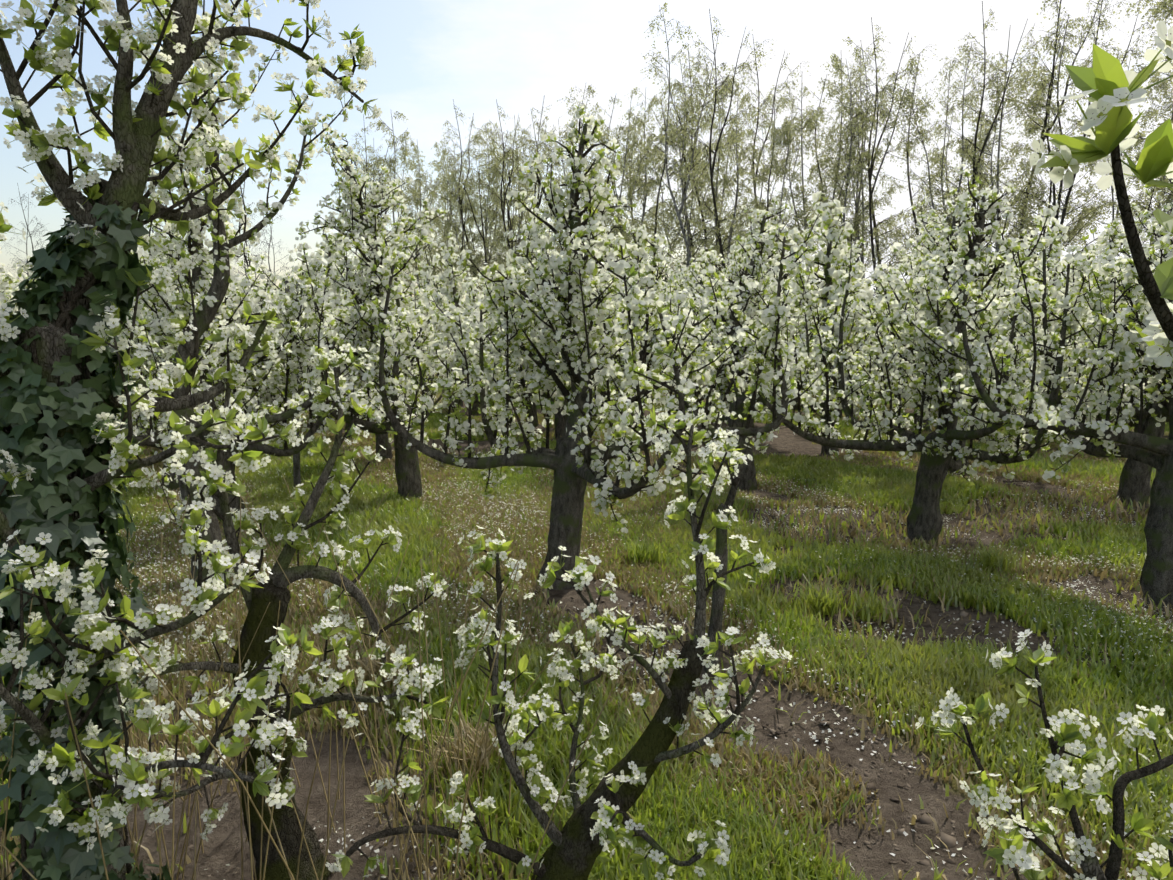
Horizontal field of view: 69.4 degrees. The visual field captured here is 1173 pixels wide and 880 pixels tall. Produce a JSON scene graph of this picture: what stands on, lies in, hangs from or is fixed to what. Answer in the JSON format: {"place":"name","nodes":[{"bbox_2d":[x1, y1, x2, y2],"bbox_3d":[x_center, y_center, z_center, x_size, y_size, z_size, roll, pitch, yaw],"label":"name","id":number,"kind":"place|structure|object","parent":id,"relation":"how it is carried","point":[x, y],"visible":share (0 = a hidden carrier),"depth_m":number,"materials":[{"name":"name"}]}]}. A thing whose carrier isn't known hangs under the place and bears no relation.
{"place":"outdoors","nodes":[
{"label":"outdoors","id":0,"kind":"place"},
{"bbox_2d":[0,412,1172,879],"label":"grass","id":1,"kind":"structure","parent":0,"point":[744,806],"depth_m":4.87,"materials":[{"name":"green plant"}]},
{"bbox_2d":[0,368,1172,879],"bbox_3d":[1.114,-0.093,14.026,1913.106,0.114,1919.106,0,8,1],"label":"ground","id":2,"kind":"structure","parent":0,"point":[222,846],"depth_m":3.57,"materials":[{"name":"soil"}]},
{"bbox_2d":[0,233,19,311],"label":"pear tree","id":3,"kind":"object","parent":2,"relation":"on","point":[4,286],"visible":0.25,"depth_m":12.73,"materials":[{"name":"white plant"}]},
{"bbox_2d":[0,183,48,279],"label":"bare tree","id":4,"kind":"object","parent":2,"relation":"on","point":[29,234],"visible":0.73,"depth_m":104.50,"materials":[{"name":"brown plant"}]},
{"bbox_2d":[0,0,381,879],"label":"blossoming fruit tree","id":5,"kind":"object","parent":2,"relation":"on","point":[68,448],"visible":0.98,"depth_m":2.26,"materials":[{"name":"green plant"}]},
{"bbox_2d":[114,223,271,489],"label":"pear tree","id":6,"kind":"object","parent":2,"relation":"on","point":[173,485],"visible":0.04,"depth_m":9.12,"materials":[{"name":"white plant"}]},
{"bbox_2d":[83,133,375,522],"bbox_3d":[-3.296,-0.800,7.438,1.736,3.727,3.043,5,9,32],"label":"pear tree","id":7,"kind":"object","parent":2,"relation":"on","point":[201,279],"visible":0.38,"depth_m":7.54,"materials":[{"name":"white plant"}]},
{"bbox_2d":[107,0,367,582],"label":"pear tree","id":8,"kind":"object","parent":2,"relation":"on","point":[208,306],"visible":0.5,"depth_m":5.74,"materials":[{"name":"white plant"}]},
{"bbox_2d":[36,319,451,879],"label":"blossoming fruit tree","id":9,"kind":"object","parent":2,"relation":"on","point":[274,591],"visible":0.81,"depth_m":2.72,"materials":[{"name":"white plant"}]},
{"bbox_2d":[285,280,300,487],"bbox_3d":[-3.134,-0.421,9.055,0.088,2.540,0.081,-3,8,-22],"label":"orchard post","id":10,"kind":"object","parent":2,"relation":"on","point":[296,471],"visible":0.23,"depth_m":9.11,"materials":[{"name":"brown wood"}]},
{"bbox_2d":[240,218,355,430],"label":"pear tree","id":11,"kind":"object","parent":2,"relation":"on","point":[319,256],"visible":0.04,"depth_m":14.34,"materials":[{"name":"white plant"}]},
{"bbox_2d":[278,266,365,439],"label":"pear tree","id":12,"kind":"object","parent":2,"relation":"on","point":[335,300],"visible":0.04,"depth_m":12.71,"materials":[{"name":"white plant"}]},
{"bbox_2d":[235,126,449,498],"bbox_3d":[-2.165,-1.129,8.563,2.647,4.030,2.048,5,9,33],"label":"pear tree","id":13,"kind":"object","parent":2,"relation":"on","point":[407,473],"visible":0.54,"depth_m":8.39,"materials":[{"name":"white plant"}]},
{"bbox_2d":[0,473,694,879],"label":"dry stalks","id":14,"kind":"object","parent":2,"relation":"on","point":[190,781],"visible":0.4,"depth_m":2.57,"materials":[{"name":"beige plant"}]},
{"bbox_2d":[335,114,413,278],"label":"birch tree","id":15,"kind":"object","parent":2,"relation":"on","point":[367,163],"visible":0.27,"depth_m":76.86,"materials":[{"name":"green plant"}]},
{"bbox_2d":[324,256,456,460],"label":"pear tree","id":16,"kind":"object","parent":2,"relation":"on","point":[382,440],"visible":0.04,"depth_m":11.15,"materials":[{"name":"white plant"}]},
{"bbox_2d":[367,111,436,283],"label":"birch tree","id":17,"kind":"object","parent":2,"relation":"on","point":[402,154],"visible":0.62,"depth_m":75.33,"materials":[{"name":"green plant"}]},
{"bbox_2d":[398,141,450,293],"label":"birch tree","id":18,"kind":"object","parent":2,"relation":"on","point":[419,165],"visible":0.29,"depth_m":82.60,"materials":[{"name":"green plant"}]},
{"bbox_2d":[401,260,450,398],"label":"pear tree","id":19,"kind":"object","parent":2,"relation":"on","point":[426,281],"visible":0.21,"depth_m":20.53,"materials":[{"name":"white plant"}]},
{"bbox_2d":[406,141,468,287],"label":"birch tree","id":20,"kind":"object","parent":2,"relation":"on","point":[438,166],"visible":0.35,"depth_m":86.08,"materials":[{"name":"green plant"}]},
{"bbox_2d":[414,150,484,291],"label":"birch tree","id":21,"kind":"object","parent":2,"relation":"on","point":[446,238],"visible":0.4,"depth_m":78.17,"materials":[{"name":"green plant"}]},
{"bbox_2d":[427,276,489,415],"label":"pear tree","id":22,"kind":"object","parent":2,"relation":"on","point":[471,287],"visible":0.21,"depth_m":17.09,"materials":[{"name":"white plant"}]},
{"bbox_2d":[431,161,495,297],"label":"birch tree","id":23,"kind":"object","parent":2,"relation":"on","point":[481,253],"visible":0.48,"depth_m":73.07,"materials":[{"name":"green plant"}]},
{"bbox_2d":[438,173,490,292],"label":"birch tree","id":24,"kind":"object","parent":2,"relation":"on","point":[471,201],"visible":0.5,"depth_m":73.76,"materials":[{"name":"green plant"}]},
{"bbox_2d":[429,100,513,300],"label":"birch tree","id":25,"kind":"object","parent":2,"relation":"on","point":[461,159],"visible":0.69,"depth_m":73.74,"materials":[{"name":"green plant"}]},
{"bbox_2d":[438,152,508,293],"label":"birch tree","id":26,"kind":"object","parent":2,"relation":"on","point":[479,195],"visible":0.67,"depth_m":71.90,"materials":[{"name":"green plant"}]},
{"bbox_2d":[456,130,502,287],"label":"birch tree","id":27,"kind":"object","parent":2,"relation":"on","point":[484,223],"visible":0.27,"depth_m":78.49,"materials":[{"name":"green plant"}]},
{"bbox_2d":[427,232,536,405],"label":"pear tree","id":28,"kind":"object","parent":2,"relation":"on","point":[456,290],"visible":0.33,"depth_m":18.59,"materials":[{"name":"white plant"}]},
{"bbox_2d":[457,125,518,278],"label":"birch tree","id":29,"kind":"object","parent":2,"relation":"on","point":[491,181],"visible":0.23,"depth_m":76.97,"materials":[{"name":"green plant"}]},
{"bbox_2d":[450,250,538,426],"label":"pear tree","id":30,"kind":"object","parent":2,"relation":"on","point":[533,412],"visible":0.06,"depth_m":15.30,"materials":[{"name":"white plant"}]},
{"bbox_2d":[484,150,537,271],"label":"birch tree","id":31,"kind":"object","parent":2,"relation":"on","point":[522,219],"visible":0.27,"depth_m":74.16,"materials":[{"name":"green plant"}]},
{"bbox_2d":[475,131,550,264],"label":"birch tree","id":32,"kind":"object","parent":2,"relation":"on","point":[496,170],"visible":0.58,"depth_m":69.26,"materials":[{"name":"green plant"}]},
{"bbox_2d":[471,99,556,274],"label":"birch tree","id":33,"kind":"object","parent":2,"relation":"on","point":[503,201],"visible":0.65,"depth_m":67.27,"materials":[{"name":"green plant"}]},
{"bbox_2d":[482,141,551,266],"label":"birch tree","id":34,"kind":"object","parent":2,"relation":"on","point":[511,187],"visible":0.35,"depth_m":71.08,"materials":[{"name":"green plant"}]},
{"bbox_2d":[483,95,560,277],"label":"birch tree","id":35,"kind":"object","parent":2,"relation":"on","point":[538,186],"visible":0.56,"depth_m":66.80,"materials":[{"name":"green plant"}]},
{"bbox_2d":[486,115,560,278],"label":"birch tree","id":36,"kind":"object","parent":2,"relation":"on","point":[515,162],"visible":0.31,"depth_m":73.52,"materials":[{"name":"green plant"}]},
{"bbox_2d":[499,111,572,261],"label":"birch tree","id":37,"kind":"object","parent":2,"relation":"on","point":[547,165],"visible":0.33,"depth_m":66.78,"materials":[{"name":"green plant"}]},
{"bbox_2d":[459,207,641,438],"bbox_3d":[-0.648,-1.665,13.306,3.091,3.861,2.697,0,8,2],"label":"pear tree","id":38,"kind":"object","parent":2,"relation":"on","point":[560,421],"visible":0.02,"depth_m":13.18,"materials":[{"name":"white plant"}]},
{"bbox_2d":[325,397,791,879],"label":"pear tree","id":39,"kind":"object","parent":2,"relation":"on","point":[577,847],"visible":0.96,"depth_m":2.51,"materials":[{"name":"white plant"}]},
{"bbox_2d":[703,449,752,673],"bbox_3d":[0.703,0.748,4.242,0.230,1.435,0.304,0,8,1],"label":"branch","id":40,"kind":"object","parent":39,"relation":"attached to","point":[718,597],"visible":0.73,"depth_m":4.26,"materials":[{"name":"brown plant"}]},
{"bbox_2d":[530,84,610,282],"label":"birch tree","id":41,"kind":"object","parent":2,"relation":"on","point":[576,120],"visible":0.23,"depth_m":62.58,"materials":[{"name":"green plant"}]},
{"bbox_2d":[320,100,829,589],"bbox_3d":[-0.126,-0.515,5.734,3.087,3.587,2.385,5,9,31],"label":"pear tree","id":42,"kind":"object","parent":2,"relation":"on","point":[574,459],"visible":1,"depth_m":5.67,"materials":[{"name":"white plant"}]},
{"bbox_2d":[0,466,1165,879],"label":"soil clods","id":43,"kind":"object","parent":2,"relation":"on","point":[944,838],"visible":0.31,"depth_m":3.76,"materials":[{"name":"brown soil"}]},
{"bbox_2d":[9,460,1172,879],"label":"fallen petals","id":44,"kind":"object","parent":2,"relation":"on","point":[727,616],"visible":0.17,"depth_m":5.36,"materials":[{"name":"white plant"}]},
{"bbox_2d":[580,96,659,281],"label":"birch tree","id":45,"kind":"object","parent":2,"relation":"on","point":[606,142],"visible":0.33,"depth_m":62.53,"materials":[{"name":"green plant"}]},
{"bbox_2d":[552,224,693,457],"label":"pear tree","id":46,"kind":"object","parent":2,"relation":"on","point":[653,338],"visible":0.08,"depth_m":11.37,"materials":[{"name":"white plant"}]},
{"bbox_2d":[588,121,660,261],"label":"birch tree","id":47,"kind":"object","parent":2,"relation":"on","point":[624,182],"visible":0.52,"depth_m":60.20,"materials":[{"name":"green plant"}]},
{"bbox_2d":[590,95,669,279],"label":"birch tree","id":48,"kind":"object","parent":2,"relation":"on","point":[632,148],"visible":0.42,"depth_m":60.70,"materials":[{"name":"green plant"}]},
{"bbox_2d":[612,124,664,258],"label":"birch tree","id":49,"kind":"object","parent":2,"relation":"on","point":[632,189],"visible":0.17,"depth_m":65.75,"materials":[{"name":"green plant"}]},
{"bbox_2d":[603,87,676,259],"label":"birch tree","id":50,"kind":"object","parent":2,"relation":"on","point":[630,114],"visible":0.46,"depth_m":62.73,"materials":[{"name":"green plant"}]},
{"bbox_2d":[608,96,699,267],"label":"birch tree","id":51,"kind":"object","parent":2,"relation":"on","point":[678,140],"visible":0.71,"depth_m":55.17,"materials":[{"name":"green plant"}]},
{"bbox_2d":[622,109,700,281],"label":"birch tree","id":52,"kind":"object","parent":2,"relation":"on","point":[655,202],"visible":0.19,"depth_m":68.48,"materials":[{"name":"green plant"}]},
{"bbox_2d":[629,2,749,286],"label":"birch tree","id":53,"kind":"object","parent":2,"relation":"on","point":[683,167],"visible":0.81,"depth_m":52.79,"materials":[{"name":"green plant"}]},
{"bbox_2d":[638,56,746,271],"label":"birch tree","id":54,"kind":"object","parent":2,"relation":"on","point":[705,127],"visible":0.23,"depth_m":59.56,"materials":[{"name":"green plant"}]},
{"bbox_2d":[658,127,727,275],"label":"birch tree","id":55,"kind":"object","parent":2,"relation":"on","point":[706,175],"visible":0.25,"depth_m":61.70,"materials":[{"name":"green plant"}]},
{"bbox_2d":[641,50,750,267],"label":"birch tree","id":56,"kind":"object","parent":2,"relation":"on","point":[707,165],"visible":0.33,"depth_m":60.26,"materials":[{"name":"green plant"}]},
{"bbox_2d":[653,63,746,267],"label":"birch tree","id":57,"kind":"object","parent":2,"relation":"on","point":[677,84],"visible":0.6,"depth_m":57.04,"materials":[{"name":"green plant"}]},
{"bbox_2d":[676,257,727,417],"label":"pear tree","id":58,"kind":"object","parent":2,"relation":"on","point":[701,399],"visible":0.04,"depth_m":15.61,"materials":[{"name":"white plant"}]},
{"bbox_2d":[664,108,747,267],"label":"birch tree","id":59,"kind":"object","parent":2,"relation":"on","point":[715,188],"visible":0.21,"depth_m":64.87,"materials":[{"name":"green plant"}]},
{"bbox_2d":[656,8,781,285],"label":"birch tree","id":60,"kind":"object","parent":2,"relation":"on","point":[712,168],"visible":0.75,"depth_m":50.13,"materials":[{"name":"green plant"}]},
{"bbox_2d":[673,84,770,284],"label":"birch tree","id":61,"kind":"object","parent":2,"relation":"on","point":[737,163],"visible":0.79,"depth_m":55.07,"materials":[{"name":"green plant"}]},
{"bbox_2d":[687,68,767,257],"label":"birch tree","id":62,"kind":"object","parent":2,"relation":"on","point":[723,192],"visible":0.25,"depth_m":66.24,"materials":[{"name":"green plant"}]},
{"bbox_2d":[662,226,801,426],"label":"pear tree","id":63,"kind":"object","parent":2,"relation":"on","point":[700,381],"visible":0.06,"depth_m":13.96,"materials":[{"name":"white plant"}]},
{"bbox_2d":[646,197,836,490],"bbox_3d":[1.661,-0.955,9.504,1.828,3.494,2.788,0,8,1],"label":"pear tree","id":64,"kind":"object","parent":2,"relation":"on","point":[731,325],"visible":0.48,"depth_m":9.39,"materials":[{"name":"white plant"}]},
{"bbox_2d":[725,121,795,276],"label":"birch tree","id":65,"kind":"object","parent":2,"relation":"on","point":[763,152],"visible":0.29,"depth_m":57.41,"materials":[{"name":"green plant"}]},
{"bbox_2d":[706,39,818,274],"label":"birch tree","id":66,"kind":"object","parent":2,"relation":"on","point":[765,106],"visible":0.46,"depth_m":60.41,"materials":[{"name":"green plant"}]},
{"bbox_2d":[726,92,812,276],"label":"birch tree","id":67,"kind":"object","parent":2,"relation":"on","point":[773,139],"visible":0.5,"depth_m":49.54,"materials":[{"name":"green plant"}]},
{"bbox_2d":[727,98,824,280],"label":"birch tree","id":68,"kind":"object","parent":2,"relation":"on","point":[790,136],"visible":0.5,"depth_m":49.38,"materials":[{"name":"green plant"}]},
{"bbox_2d":[750,89,841,281],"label":"birch tree","id":69,"kind":"object","parent":2,"relation":"on","point":[808,122],"visible":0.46,"depth_m":49.89,"materials":[{"name":"green plant"}]},
{"bbox_2d":[696,191,929,454],"bbox_3d":[3.239,-1.415,11.520,3.071,3.836,2.680,-2,8,-12],"label":"pear tree","id":70,"kind":"object","parent":2,"relation":"on","point":[831,289],"visible":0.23,"depth_m":11.24,"materials":[{"name":"white plant"}]},
{"bbox_2d":[780,75,868,246],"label":"birch tree","id":71,"kind":"object","parent":2,"relation":"on","point":[810,177],"visible":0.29,"depth_m":54.93,"materials":[{"name":"green plant"}]},
{"bbox_2d":[782,52,892,270],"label":"birch tree","id":72,"kind":"object","parent":2,"relation":"on","point":[835,89],"visible":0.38,"depth_m":55.13,"materials":[{"name":"green plant"}]},
{"bbox_2d":[807,54,896,278],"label":"birch tree","id":73,"kind":"object","parent":2,"relation":"on","point":[846,185],"visible":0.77,"depth_m":47.93,"materials":[{"name":"green plant"}]},
{"bbox_2d":[813,36,907,278],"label":"birch tree","id":74,"kind":"object","parent":2,"relation":"on","point":[863,153],"visible":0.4,"depth_m":51.72,"materials":[{"name":"green plant"}]},
{"bbox_2d":[815,96,911,286],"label":"birch tree","id":75,"kind":"object","parent":2,"relation":"on","point":[863,248],"visible":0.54,"depth_m":50.30,"materials":[{"name":"green plant"}]},
{"bbox_2d":[825,55,941,297],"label":"birch tree","id":76,"kind":"object","parent":2,"relation":"on","point":[871,233],"visible":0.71,"depth_m":47.27,"materials":[{"name":"green plant"}]},
{"bbox_2d":[819,17,948,276],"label":"birch tree","id":77,"kind":"object","parent":2,"relation":"on","point":[860,207],"visible":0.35,"depth_m":50.68,"materials":[{"name":"green plant"}]},
{"bbox_2d":[853,54,957,258],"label":"birch tree","id":78,"kind":"object","parent":2,"relation":"on","point":[908,153],"visible":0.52,"depth_m":48.40,"materials":[{"name":"green plant"}]},
{"bbox_2d":[714,161,1122,543],"bbox_3d":[2.829,-0.550,6.895,2.662,3.325,2.792,7,10,41],"label":"pear tree","id":79,"kind":"object","parent":2,"relation":"on","point":[941,445],"visible":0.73,"depth_m":6.57,"materials":[{"name":"white plant"}]},
{"bbox_2d":[872,43,998,274],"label":"birch tree","id":80,"kind":"object","parent":2,"relation":"on","point":[930,192],"visible":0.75,"depth_m":46.14,"materials":[{"name":"green plant"}]},
{"bbox_2d":[903,114,988,248],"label":"birch tree","id":81,"kind":"object","parent":2,"relation":"on","point":[935,156],"visible":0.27,"depth_m":54.98,"materials":[{"name":"green plant"}]},
{"bbox_2d":[888,209,1010,432],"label":"pear tree","id":82,"kind":"object","parent":2,"relation":"on","point":[918,252],"depth_m":14.01,"materials":[{"name":"white plant"}]},
{"bbox_2d":[920,59,1022,264],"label":"birch tree","id":83,"kind":"object","parent":2,"relation":"on","point":[941,170],"visible":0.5,"depth_m":46.63,"materials":[{"name":"green plant"}]},
{"bbox_2d":[822,188,1124,472],"bbox_3d":[4.623,-1.137,10.174,3.657,3.658,1.692,4,9,30],"label":"pear tree","id":84,"kind":"object","parent":2,"relation":"on","point":[944,248],"visible":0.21,"depth_m":10.09,"materials":[{"name":"white plant"}]},
{"bbox_2d":[921,25,1047,262],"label":"birch tree","id":85,"kind":"object","parent":2,"relation":"on","point":[998,163],"visible":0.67,"depth_m":43.90,"materials":[{"name":"green plant"}]},
{"bbox_2d":[938,80,1030,262],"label":"birch tree","id":86,"kind":"object","parent":2,"relation":"on","point":[983,112],"visible":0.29,"depth_m":48.43,"materials":[{"name":"green plant"}]},
{"bbox_2d":[924,1,1068,272],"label":"birch tree","id":87,"kind":"object","parent":2,"relation":"on","point":[996,77],"visible":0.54,"depth_m":43.33,"materials":[{"name":"green plant"}]},
{"bbox_2d":[901,202,1172,606],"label":"pear tree","id":88,"kind":"object","parent":2,"relation":"on","point":[1156,577],"visible":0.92,"depth_m":5.32,"materials":[{"name":"white plant"}]},
{"bbox_2d":[915,629,1172,879],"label":"young pear tree","id":89,"kind":"object","parent":2,"relation":"on","point":[1015,847],"visible":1,"depth_m":2.04,"materials":[{"name":"white plant"}]},
{"bbox_2d":[993,69,1105,248],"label":"birch tree","id":90,"kind":"object","parent":2,"relation":"on","point":[1045,145],"visible":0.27,"depth_m":48.43,"materials":[{"name":"green plant"}]},
{"bbox_2d":[967,226,1139,446],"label":"pear tree","id":91,"kind":"object","parent":2,"relation":"on","point":[1064,229],"depth_m":12.50,"materials":[{"name":"white plant"}]},
{"bbox_2d":[961,0,1147,242],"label":"birch tree","id":92,"kind":"object","parent":2,"relation":"on","point":[1101,25],"visible":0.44,"depth_m":46.17,"materials":[{"name":"green plant"}]},
{"bbox_2d":[1001,42,1117,255],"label":"birch tree","id":93,"kind":"object","parent":2,"relation":"on","point":[1081,224],"visible":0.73,"depth_m":42.94,"materials":[{"name":"green plant"}]},
{"bbox_2d":[958,159,1172,505],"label":"pear tree","id":94,"kind":"object","parent":2,"relation":"on","point":[1134,481],"visible":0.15,"depth_m":8.41,"materials":[{"name":"white plant"}]},
{"bbox_2d":[999,14,1141,243],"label":"birch tree","id":95,"kind":"object","parent":2,"relation":"on","point":[1058,66],"visible":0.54,"depth_m":45.91,"materials":[{"name":"green plant"}]},
{"bbox_2d":[1006,0,1171,275],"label":"birch tree","id":96,"kind":"object","parent":2,"relation":"on","point":[1066,204],"visible":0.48,"depth_m":39.86,"materials":[{"name":"green plant"}]},
{"bbox_2d":[1029,21,1172,366],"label":"pear tree","id":97,"kind":"object","parent":2,"relation":"on","point":[1110,86],"visible":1,"depth_m":0.74,"materials":[{"name":"green plant"}]},
{"bbox_2d":[1063,53,1166,264],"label":"birch tree","id":98,"kind":"object","parent":2,"relation":"on","point":[1112,189],"visible":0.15,"depth_m":49.34,"materials":[{"name":"green plant"}]},
{"bbox_2d":[1104,72,1172,266],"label":"birch tree","id":99,"kind":"object","parent":2,"relation":"on","point":[1165,85],"visible":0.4,"depth_m":42.32,"materials":[{"name":"green plant"}]},
{"bbox_2d":[1109,13,1172,252],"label":"birch tree","id":100,"kind":"object","parent":2,"relation":"on","point":[1138,148],"visible":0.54,"depth_m":36.97,"materials":[{"name":"green plant"}]},
{"bbox_2d":[1116,0,1172,197],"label":"birch tree","id":101,"kind":"object","parent":2,"relation":"on","point":[1163,5],"visible":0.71,"depth_m":37.39,"materials":[{"name":"green plant"}]},
{"bbox_2d":[0,0,1172,300],"label":"sky","id":102,"kind":"structure","parent":0,"point":[429,55],"materials":[{"name":"white"}]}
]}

